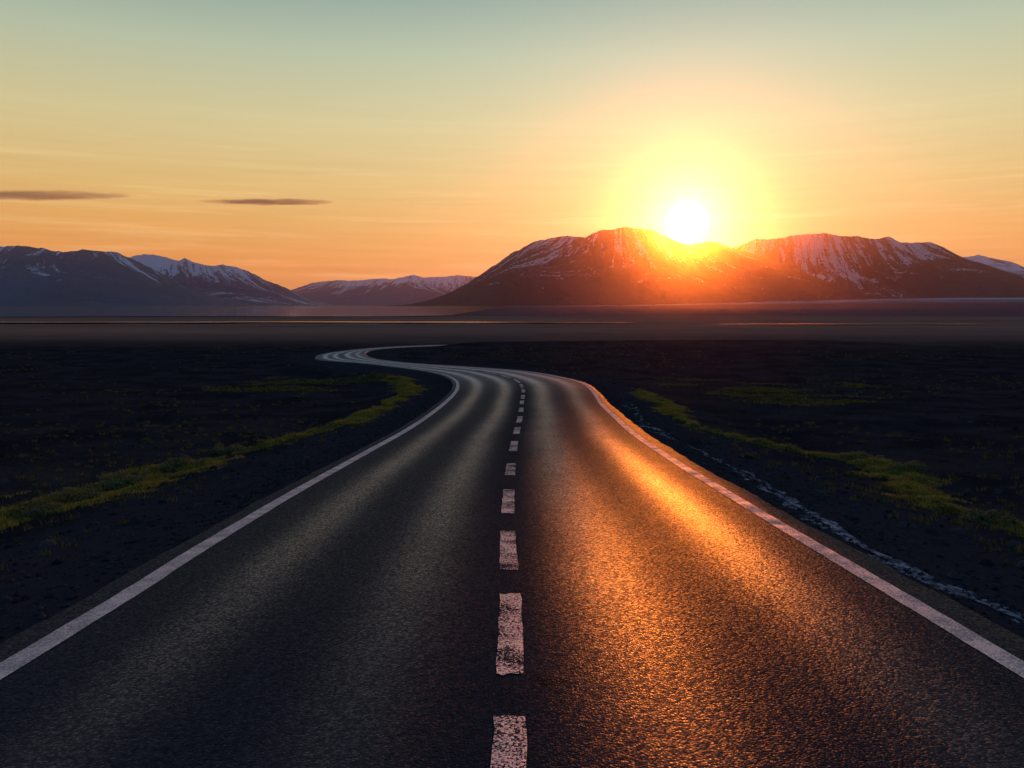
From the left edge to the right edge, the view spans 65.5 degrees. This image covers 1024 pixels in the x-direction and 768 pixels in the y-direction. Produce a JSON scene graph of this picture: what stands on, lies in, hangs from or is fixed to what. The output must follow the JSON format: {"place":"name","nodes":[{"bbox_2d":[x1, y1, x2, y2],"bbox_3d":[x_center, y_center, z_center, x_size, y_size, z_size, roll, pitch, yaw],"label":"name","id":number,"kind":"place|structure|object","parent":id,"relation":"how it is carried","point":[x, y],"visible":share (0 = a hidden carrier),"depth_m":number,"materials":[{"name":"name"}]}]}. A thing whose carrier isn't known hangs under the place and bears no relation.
{"place":"outdoors","nodes":[
{"label":"outdoors","id":0,"kind":"place"},
{"bbox_2d":[0,245,267,305],"bbox_3d":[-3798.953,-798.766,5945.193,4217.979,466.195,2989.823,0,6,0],"label":"mountain","id":1,"kind":"structure","parent":0,"point":[31,276],"depth_m":5422.90,"materials":[{"name":"grey stone"}]},
{"bbox_2d":[0,375,426,529],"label":"grass","id":2,"kind":"structure","parent":0,"point":[7,518],"depth_m":20.20,"materials":[{"name":"green plant"}]},
{"bbox_2d":[128,254,349,305],"bbox_3d":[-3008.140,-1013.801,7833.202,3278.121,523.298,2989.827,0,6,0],"label":"mountain","id":3,"kind":"structure","parent":0,"point":[231,283],"depth_m":7673.30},
{"bbox_2d":[0,306,504,316],"bbox_3d":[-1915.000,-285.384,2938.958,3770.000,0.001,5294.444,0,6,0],"label":"lake","id":4,"kind":"structure","parent":0,"point":[46,311],"depth_m":743.80,"materials":[{"name":"grey liquid"}]},
{"bbox_2d":[0,321,632,322],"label":"river","id":5,"kind":"structure","parent":0,"point":[265,321],"depth_m":223.85,"materials":[{"name":"grey liquid"}]},
{"bbox_2d":[298,282,449,305],"bbox_3d":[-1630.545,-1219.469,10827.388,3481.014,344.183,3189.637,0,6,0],"label":"mountain","id":6,"kind":"structure","parent":0,"point":[405,293],"depth_m":10407.04,"materials":[{"name":"grey stone"}]},
{"bbox_2d":[291,275,477,292],"bbox_3d":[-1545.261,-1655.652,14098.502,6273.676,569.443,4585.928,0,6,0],"label":"mountain","id":7,"kind":"structure","parent":0,"point":[450,283],"depth_m":14203.97,"materials":[{"name":"white snow"}]},
{"bbox_2d":[0,345,1023,767],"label":"road","id":8,"kind":"structure","parent":0,"point":[476,567],"depth_m":6.26,"materials":[{"name":"black asphalt"}]},
{"bbox_2d":[0,298,1023,642],"bbox_3d":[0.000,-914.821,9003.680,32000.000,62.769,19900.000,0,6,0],"label":"ground","id":9,"kind":"structure","parent":0,"point":[930,332],"depth_m":47.23,"materials":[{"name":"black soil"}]},
{"bbox_2d":[8,500,65,517],"bbox_3d":[-8.492,2.272,14.425,0.959,0.238,1.175,-6,8,-45],"label":"shrub","id":10,"kind":"object","parent":9,"relation":"on","point":[33,508],"visible":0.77,"depth_m":14.43,"materials":[{"name":"green plant"}]},
{"bbox_2d":[44,487,107,501],"bbox_3d":[-8.786,2.250,16.212,1.289,0.264,1.160,0,6,0],"label":"shrub","id":11,"kind":"object","parent":9,"relation":"on","point":[88,493],"visible":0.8,"depth_m":16.14,"materials":[{"name":"green plant"}]},
{"bbox_2d":[90,468,152,489],"bbox_3d":[-8.870,2.149,18.037,1.312,0.408,1.179,-3,6,-26],"label":"shrub","id":12,"kind":"object","parent":9,"relation":"on","point":[119,480],"visible":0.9,"depth_m":18.01,"materials":[{"name":"green plant"}]},
{"bbox_2d":[158,454,210,468],"bbox_3d":[-8.584,2.052,20.878,1.378,0.395,0.778,-5,7,-39],"label":"shrub","id":13,"kind":"object","parent":9,"relation":"on","point":[182,461],"visible":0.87,"depth_m":20.78,"materials":[{"name":"green plant"}]},
{"bbox_2d":[209,443,247,454],"bbox_3d":[-8.442,1.926,23.836,1.174,0.296,0.856,0,6,0],"label":"shrub","id":14,"kind":"object","parent":9,"relation":"on","point":[230,448],"visible":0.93,"depth_m":23.69,"materials":[{"name":"green plant"}]},
{"bbox_2d":[255,436,282,442],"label":"shrub","id":15,"kind":"object","parent":9,"relation":"on","point":[268,438],"visible":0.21,"depth_m":25.11,"materials":[{"name":"green plant"}]},
{"bbox_2d":[202,341,637,397],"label":"moss patch","id":16,"kind":"object","parent":9,"relation":"on","point":[253,388],"visible":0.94,"depth_m":55.32,"materials":[{"name":"green plant"}]},
{"bbox_2d":[0,341,1023,570],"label":"heath tuft","id":17,"kind":"object","parent":9,"relation":"on","point":[827,482],"visible":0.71,"depth_m":23.99,"materials":[{"name":"plant"}]},
{"bbox_2d":[0,357,1023,603],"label":"lava stones","id":18,"kind":"object","parent":9,"relation":"on","point":[692,441],"visible":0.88,"depth_m":18.96,"materials":[{"name":"black stone"}]},
{"bbox_2d":[652,377,885,406],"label":"moss patch","id":19,"kind":"object","parent":9,"relation":"on","point":[768,398],"visible":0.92,"depth_m":46.54,"materials":[{"name":"green plant"}]},
{"bbox_2d":[624,404,1023,627],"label":"snow crust","id":20,"kind":"object","parent":9,"relation":"on","point":[951,588],"visible":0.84,"depth_m":9.08},
{"bbox_2d":[630,388,1023,536],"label":"grass","id":21,"kind":"structure","parent":9,"relation":"on","point":[907,481],"depth_m":20.14,"materials":[{"name":"green plant"}]},
{"bbox_2d":[831,451,884,459],"bbox_3d":[9.907,2.063,22.948,1.467,0.286,0.913,-2,6,-18],"label":"shrub","id":22,"kind":"object","parent":9,"relation":"on","point":[853,455],"visible":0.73,"depth_m":22.86,"materials":[{"name":"green plant"}]},
{"bbox_2d":[883,460,927,471],"bbox_3d":[10.267,2.135,20.769,1.426,0.292,0.932,0,6,0],"label":"shrub","id":23,"kind":"object","parent":9,"relation":"on","point":[915,465],"visible":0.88,"depth_m":20.62,"materials":[{"name":"green plant"}]},
{"bbox_2d":[958,508,1016,525],"bbox_3d":[7.886,2.240,13.221,0.866,0.232,1.000,4,7,33],"label":"shrub","id":24,"kind":"object","parent":9,"relation":"on","point":[987,516],"visible":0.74,"depth_m":13.28,"materials":[{"name":"green plant"}]},
{"bbox_2d":[0,0,1023,289],"label":"sky","id":25,"kind":"structure","parent":0,"point":[290,144],"materials":[{"name":"orange"}]},
{"bbox_2d":[392,227,884,305],"bbox_3d":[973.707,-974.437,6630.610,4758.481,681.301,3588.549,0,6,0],"label":"mountain","id":26,"kind":"structure","parent":0,"point":[627,266],"depth_m":6104.39,"materials":[{"name":"brown stone"}]},
{"bbox_2d":[775,323,832,323],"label":"river","id":27,"kind":"structure","parent":0,"point":[803,323],"depth_m":211.53,"materials":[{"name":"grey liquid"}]},
{"bbox_2d":[732,233,1023,298],"bbox_3d":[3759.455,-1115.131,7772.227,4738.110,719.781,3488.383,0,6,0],"label":"mountain","id":28,"kind":"structure","parent":0,"point":[889,267],"depth_m":7486.68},
{"bbox_2d":[963,255,1023,277],"bbox_3d":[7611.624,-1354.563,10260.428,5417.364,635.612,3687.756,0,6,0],"label":"mountain","id":29,"kind":"structure","parent":0,"point":[1011,267],"depth_m":10188.16,"materials":[{"name":"white snow"}]}
]}

